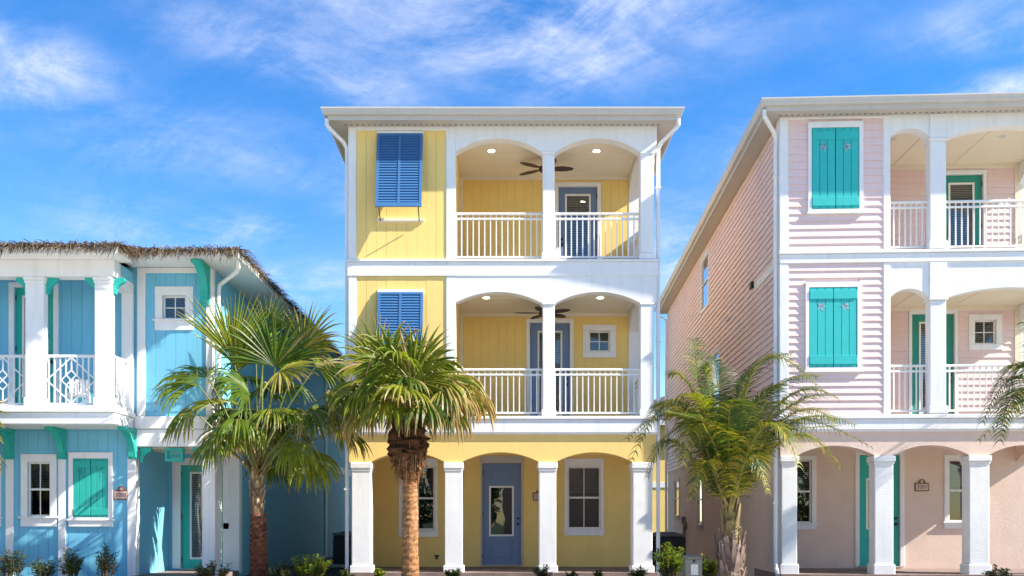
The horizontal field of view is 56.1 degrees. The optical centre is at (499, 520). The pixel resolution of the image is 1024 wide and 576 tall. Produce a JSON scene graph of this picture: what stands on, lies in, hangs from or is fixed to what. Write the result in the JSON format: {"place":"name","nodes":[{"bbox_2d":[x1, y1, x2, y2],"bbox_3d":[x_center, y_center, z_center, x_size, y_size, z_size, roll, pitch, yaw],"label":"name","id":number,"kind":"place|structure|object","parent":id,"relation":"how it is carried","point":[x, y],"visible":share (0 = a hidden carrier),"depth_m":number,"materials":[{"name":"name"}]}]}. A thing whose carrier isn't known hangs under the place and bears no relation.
{"place":"outdoors","nodes":[
{"label":"outdoors","id":0,"kind":"place"},
{"bbox_2d":[246,557,349,575],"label":"side yard","id":1,"kind":"structure","parent":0,"point":[332,571],"depth_m":23.91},
{"bbox_2d":[331,531,350,566],"bbox_3d":[-4.000,0.754,26.000,0.950,0.960,0.950,0,0,0],"label":"air conditioner","id":2,"kind":"object","parent":1,"relation":"on","point":[338,549],"visible":0.4,"depth_m":25.57,"materials":[{"name":"metal"}]},
{"bbox_2d":[0,0,1023,399],"label":"sky","id":3,"kind":"structure","parent":0,"point":[143,123],"materials":[{"name":"blue"}]},
{"bbox_2d":[652,395,667,532],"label":"yellow house","id":4,"kind":"structure","parent":0,"point":[662,486],"depth_m":46.00,"materials":[{"name":"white paint"}]},
{"bbox_3d":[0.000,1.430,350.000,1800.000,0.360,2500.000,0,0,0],"label":"ground","id":5,"kind":"structure","parent":0,"visible":0},
{"bbox_2d":[0,400,8,473],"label":"fan palm","id":6,"kind":"object","parent":5,"relation":"on","point":[1,424],"visible":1,"depth_m":17.35,"materials":[{"name":"green plant"}]},
{"bbox_2d":[0,239,350,575],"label":"blue house","id":7,"kind":"structure","parent":5,"relation":"on","point":[110,324],"depth_m":19.19,"materials":[{"name":"white paint"}]},
{"bbox_2d":[0,454,2,525],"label":"window","id":8,"kind":"structure","parent":7,"relation":"in","point":[0,454],"depth_m":19.17,"materials":[{"name":"white paint"}]},
{"bbox_2d":[8,282,58,405],"bbox_3d":[-9.302,-3.506,19.233,0.996,2.532,0.133,0,0,0],"label":"door","id":9,"kind":"structure","parent":7,"relation":"in","point":[53,299],"depth_m":19.24,"materials":[{"name":"teal paint"}]},
{"bbox_2d":[18,454,57,525],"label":"window","id":10,"kind":"structure","parent":7,"relation":"in","point":[44,488],"depth_m":19.16,"materials":[{"name":"white paint"}]},
{"bbox_2d":[65,379,90,405],"bbox_3d":[-8.269,-2.495,18.850,0.406,0.620,0.400,0,0,-15],"label":"balcony chair","id":11,"kind":"object","parent":7,"relation":"on","point":[71,384],"visible":0.66,"depth_m":18.98,"materials":[{"name":"white plastic"}]},
{"bbox_2d":[113,486,127,499],"bbox_3d":[-7.546,-0.559,19.169,0.320,0.272,0.031,0,0,0],"label":"house number plaque","id":12,"kind":"object","parent":7,"relation":"attached to","point":[120,493],"visible":1,"depth_m":19.16,"materials":[{"name":"brown metal"}]},
{"bbox_2d":[152,286,194,329],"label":"window","id":13,"kind":"structure","parent":7,"relation":"in","point":[169,300],"depth_m":19.16,"materials":[{"name":"white paint"}]},
{"bbox_2d":[172,458,230,569],"bbox_3d":[-6.564,-0.177,21.400,1.320,2.505,0.500,0,0,0],"label":"door","id":14,"kind":"structure","parent":7,"relation":"in","point":[191,516],"depth_m":21.24,"materials":[{"name":"teal paint"}]},
{"bbox_2d":[320,107,684,575],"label":"yellow house","id":15,"kind":"structure","parent":5,"relation":"on","point":[450,221],"depth_m":20.04,"materials":[{"name":"white paint"}]},
{"bbox_2d":[398,458,438,536],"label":"window","id":16,"kind":"structure","parent":15,"relation":"in","point":[427,489],"depth_m":22.41,"materials":[{"name":"glass"}]},
{"bbox_2d":[480,456,522,565],"bbox_3d":[0.060,-0.245,22.580,1.295,2.580,0.500,0,0,0],"label":"door","id":17,"kind":"structure","parent":15,"relation":"in","point":[502,514],"depth_m":22.43,"materials":[{"name":"blue paint"}]},
{"bbox_2d":[533,490,537,500],"bbox_3d":[0.940,-0.608,22.363,0.320,0.272,0.031,0,0,0],"label":"house number plaque","id":18,"kind":"object","parent":15,"relation":"attached to","point":[535,496],"visible":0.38,"depth_m":22.35,"materials":[{"name":"brown metal"}]},
{"bbox_2d":[516,307,569,318],"bbox_3d":[1.032,-4.673,21.186,1.185,0.355,1.246,0,0,-39],"label":"ceiling fan","id":19,"kind":"object","parent":15,"relation":"hanging from","point":[539,309],"visible":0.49,"depth_m":21.06},
{"bbox_2d":[520,158,573,174],"bbox_3d":[1.045,-7.853,21.150,1.185,0.355,1.246,0,0,0],"label":"ceiling fan","id":20,"kind":"object","parent":15,"relation":"hanging from","point":[561,168],"visible":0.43,"depth_m":21.11},
{"bbox_2d":[526,319,573,415],"bbox_3d":[1.182,-3.513,22.580,1.318,2.595,0.500,0,0,0],"label":"door","id":21,"kind":"structure","parent":15,"relation":"in","point":[533,327],"depth_m":22.43,"materials":[{"name":"blue paint"}]},
{"bbox_2d":[555,182,600,258],"bbox_3d":[1.835,-6.732,22.580,1.295,2.513,0.500,0,0,0],"label":"door","id":22,"kind":"structure","parent":15,"relation":"in","point":[570,197],"depth_m":22.43,"materials":[{"name":"blue paint"}]},
{"bbox_2d":[564,458,604,535],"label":"window","id":23,"kind":"structure","parent":15,"relation":"in","point":[583,477],"depth_m":22.49,"materials":[{"name":"grey glass"}]},
{"bbox_2d":[583,325,615,357],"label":"window","id":24,"kind":"structure","parent":15,"relation":"in","point":[599,341],"depth_m":22.35,"materials":[{"name":"white paint"}]},
{"bbox_2d":[654,562,754,575],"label":"side yard gravel","id":25,"kind":"structure","parent":5,"relation":"on","point":[681,573],"depth_m":22.34,"materials":[{"name":"grey gravel"}]},
{"bbox_2d":[652,532,685,569],"bbox_3d":[4.220,0.754,24.400,0.950,0.960,0.950,0,0,0],"label":"air conditioner","id":26,"kind":"object","parent":25,"relation":"on","point":[675,539],"visible":0.46,"depth_m":23.98,"materials":[{"name":"metal"}]},
{"bbox_2d":[654,92,1023,575],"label":"pink house","id":27,"kind":"structure","parent":5,"relation":"on","point":[859,260],"depth_m":19.49,"materials":[{"name":"white paint"}]},
{"bbox_2d":[673,478,679,518],"bbox_3d":[6.429,-0.788,34.652,0.134,1.467,1.442,0,0,3],"label":"window","id":28,"kind":"structure","parent":27,"relation":"in","point":[676,481],"depth_m":34.69,"materials":[{"name":"glass"}]},
{"bbox_2d":[695,474,702,528],"bbox_3d":[6.170,-0.638,29.484,0.118,1.772,1.116,0,0,3],"label":"window","id":29,"kind":"structure","parent":27,"relation":"in","point":[699,525],"depth_m":29.54,"materials":[{"name":"white glass"}]},
{"bbox_2d":[700,247,708,314],"bbox_3d":[6.145,-7.104,28.546,0.107,1.683,1.442,0,0,2],"label":"window","id":30,"kind":"structure","parent":27,"relation":"in","point":[704,262],"depth_m":28.79,"materials":[{"name":"white paint"}]},
{"bbox_2d":[711,346,719,418],"bbox_3d":[6.058,-3.788,26.749,0.101,1.909,1.339,0,0,3],"label":"window","id":31,"kind":"structure","parent":27,"relation":"in","point":[716,353],"depth_m":26.68,"materials":[{"name":"white paint"}]},
{"bbox_2d":[797,455,818,529],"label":"window","id":32,"kind":"structure","parent":27,"relation":"in","point":[804,480],"depth_m":21.76,"materials":[{"name":"glass"}]},
{"bbox_2d":[855,451,904,566],"bbox_3d":[8.580,-0.319,21.841,1.286,2.728,0.500,0,0,3],"label":"door","id":33,"kind":"structure","parent":27,"relation":"in","point":[861,465],"depth_m":21.67,"materials":[{"name":"teal paint"}]},
{"bbox_2d":[915,479,928,490],"bbox_3d":[9.502,-0.804,21.580,0.320,0.272,0.031,0,0,3],"label":"house number plaque","id":34,"kind":"object","parent":27,"relation":"attached to","point":[921,485],"visible":1,"depth_m":21.57,"materials":[{"name":"brown metal"}]},
{"bbox_2d":[908,309,957,413],"bbox_3d":[9.767,-3.512,21.785,1.330,2.674,0.500,0,0,3],"label":"door","id":35,"kind":"structure","parent":27,"relation":"in","point":[916,318],"depth_m":21.62,"materials":[{"name":"teal paint"}]},
{"bbox_2d":[942,455,961,527],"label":"window","id":36,"kind":"structure","parent":27,"relation":"in","point":[952,468],"depth_m":21.66,"materials":[{"name":"glass"}]},
{"bbox_2d":[946,169,986,248],"bbox_3d":[10.412,-6.724,21.752,1.278,2.498,0.500,0,0,3],"label":"door","id":37,"kind":"structure","parent":27,"relation":"in","point":[960,184],"depth_m":21.62,"materials":[{"name":"teal paint"}]},
{"bbox_2d":[968,314,1002,349],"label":"window","id":38,"kind":"structure","parent":27,"relation":"in","point":[980,332],"depth_m":21.51,"materials":[{"name":"white paint"}]},
{"bbox_2d":[998,135,1007,138],"bbox_3d":[10.476,-7.988,19.968,0.190,0.022,0.190,0,0,0],"label":"ceiling light","id":39,"kind":"object","parent":27,"relation":"attached to","point":[1002,136],"visible":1,"depth_m":19.94,"materials":[{"name":"white plastic"}]},
{"label":"mulch bed","id":40,"kind":"structure","parent":5,"relation":"on","visible":0},
{"bbox_2d":[0,547,29,575],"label":"shrub","id":41,"kind":"object","parent":40,"relation":"on","point":[8,566],"visible":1,"depth_m":17.84,"materials":[{"name":"green plant"}]},
{"bbox_2d":[28,556,57,575],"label":"shrub","id":42,"kind":"object","parent":40,"relation":"on","point":[47,569],"visible":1,"depth_m":17.85,"materials":[{"name":"green plant"}]},
{"bbox_2d":[56,547,86,575],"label":"shrub","id":43,"kind":"object","parent":40,"relation":"on","point":[72,566],"visible":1,"depth_m":17.81,"materials":[{"name":"green plant"}]},
{"bbox_2d":[93,542,121,575],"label":"shrub","id":44,"kind":"object","parent":40,"relation":"on","point":[105,568],"visible":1,"depth_m":17.82,"materials":[{"name":"green plant"}]},
{"bbox_2d":[194,560,232,575],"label":"shrub","id":45,"kind":"object","parent":40,"relation":"on","point":[209,569],"visible":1,"depth_m":17.75,"materials":[{"name":"green plant"}]},
{"bbox_2d":[150,290,372,575],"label":"fan palm","id":46,"kind":"object","parent":40,"relation":"on","point":[245,350],"visible":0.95,"depth_m":18.19,"materials":[{"name":"green plant"}]},
{"bbox_2d":[265,560,292,575],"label":"shrub","id":47,"kind":"object","parent":40,"relation":"on","point":[281,570],"visible":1,"depth_m":17.98,"materials":[{"name":"green plant"}]},
{"bbox_2d":[291,553,331,575],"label":"shrub","id":48,"kind":"object","parent":40,"relation":"on","point":[318,568],"visible":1,"depth_m":18.17,"materials":[{"name":"green plant"}]},
{"bbox_2d":[339,568,355,575],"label":"shrub","id":49,"kind":"object","parent":40,"relation":"on","point":[344,572],"visible":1,"depth_m":18.56,"materials":[{"name":"green plant"}]},
{"bbox_2d":[373,568,386,575],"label":"shrub","id":50,"kind":"object","parent":40,"relation":"on","point":[379,572],"visible":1,"depth_m":18.78,"materials":[{"name":"green plant"}]},
{"bbox_2d":[325,314,496,575],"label":"fan palm","id":51,"kind":"object","parent":40,"relation":"on","point":[459,399],"visible":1,"depth_m":17.22,"materials":[{"name":"green plant"}]},
{"bbox_2d":[443,568,461,575],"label":"shrub","id":52,"kind":"object","parent":40,"relation":"on","point":[451,573],"visible":1,"depth_m":18.72,"materials":[{"name":"green plant"}]},
{"bbox_2d":[532,564,552,575],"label":"shrub","id":53,"kind":"object","parent":40,"relation":"on","point":[543,571],"visible":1,"depth_m":18.73,"materials":[{"name":"green plant"}]},
{"bbox_2d":[562,570,579,575],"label":"shrub","id":54,"kind":"object","parent":40,"relation":"on","point":[573,573],"visible":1,"depth_m":18.79,"materials":[{"name":"green plant"}]},
{"bbox_2d":[591,569,602,575],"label":"shrub","id":55,"kind":"object","parent":40,"relation":"on","point":[598,572],"visible":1,"depth_m":18.79,"materials":[{"name":"green plant"}]},
{"bbox_2d":[627,565,649,575],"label":"shrub","id":56,"kind":"object","parent":40,"relation":"on","point":[640,572],"visible":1,"depth_m":18.56,"materials":[{"name":"green plant"}]},
{"bbox_2d":[651,541,685,575],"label":"shrub","id":57,"kind":"object","parent":40,"relation":"on","point":[668,560],"visible":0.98,"depth_m":18.14,"materials":[{"name":"green plant"}]},
{"bbox_2d":[682,555,702,575],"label":"utility box","id":58,"kind":"object","parent":40,"relation":"on","point":[692,565],"visible":1,"depth_m":17.46,"materials":[{"name":"grey plastic"}]},
{"bbox_2d":[702,554,717,575],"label":"shrub","id":59,"kind":"object","parent":40,"relation":"on","point":[708,569],"visible":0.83,"depth_m":18.32,"materials":[{"name":"green plant"}]},
{"bbox_2d":[624,337,875,575],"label":"feather palm","id":60,"kind":"object","parent":40,"relation":"on","point":[729,436],"visible":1,"depth_m":17.14,"materials":[{"name":"green plant"}]},
{"bbox_2d":[980,564,1011,575],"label":"shrub","id":61,"kind":"object","parent":40,"relation":"on","point":[1001,571],"visible":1,"depth_m":17.59,"materials":[{"name":"green plant"}]},
{"bbox_2d":[975,322,1023,448],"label":"feather palm","id":62,"kind":"object","parent":40,"relation":"on","point":[1018,394],"visible":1,"depth_m":17.12,"materials":[{"name":"green plant"}]}
]}

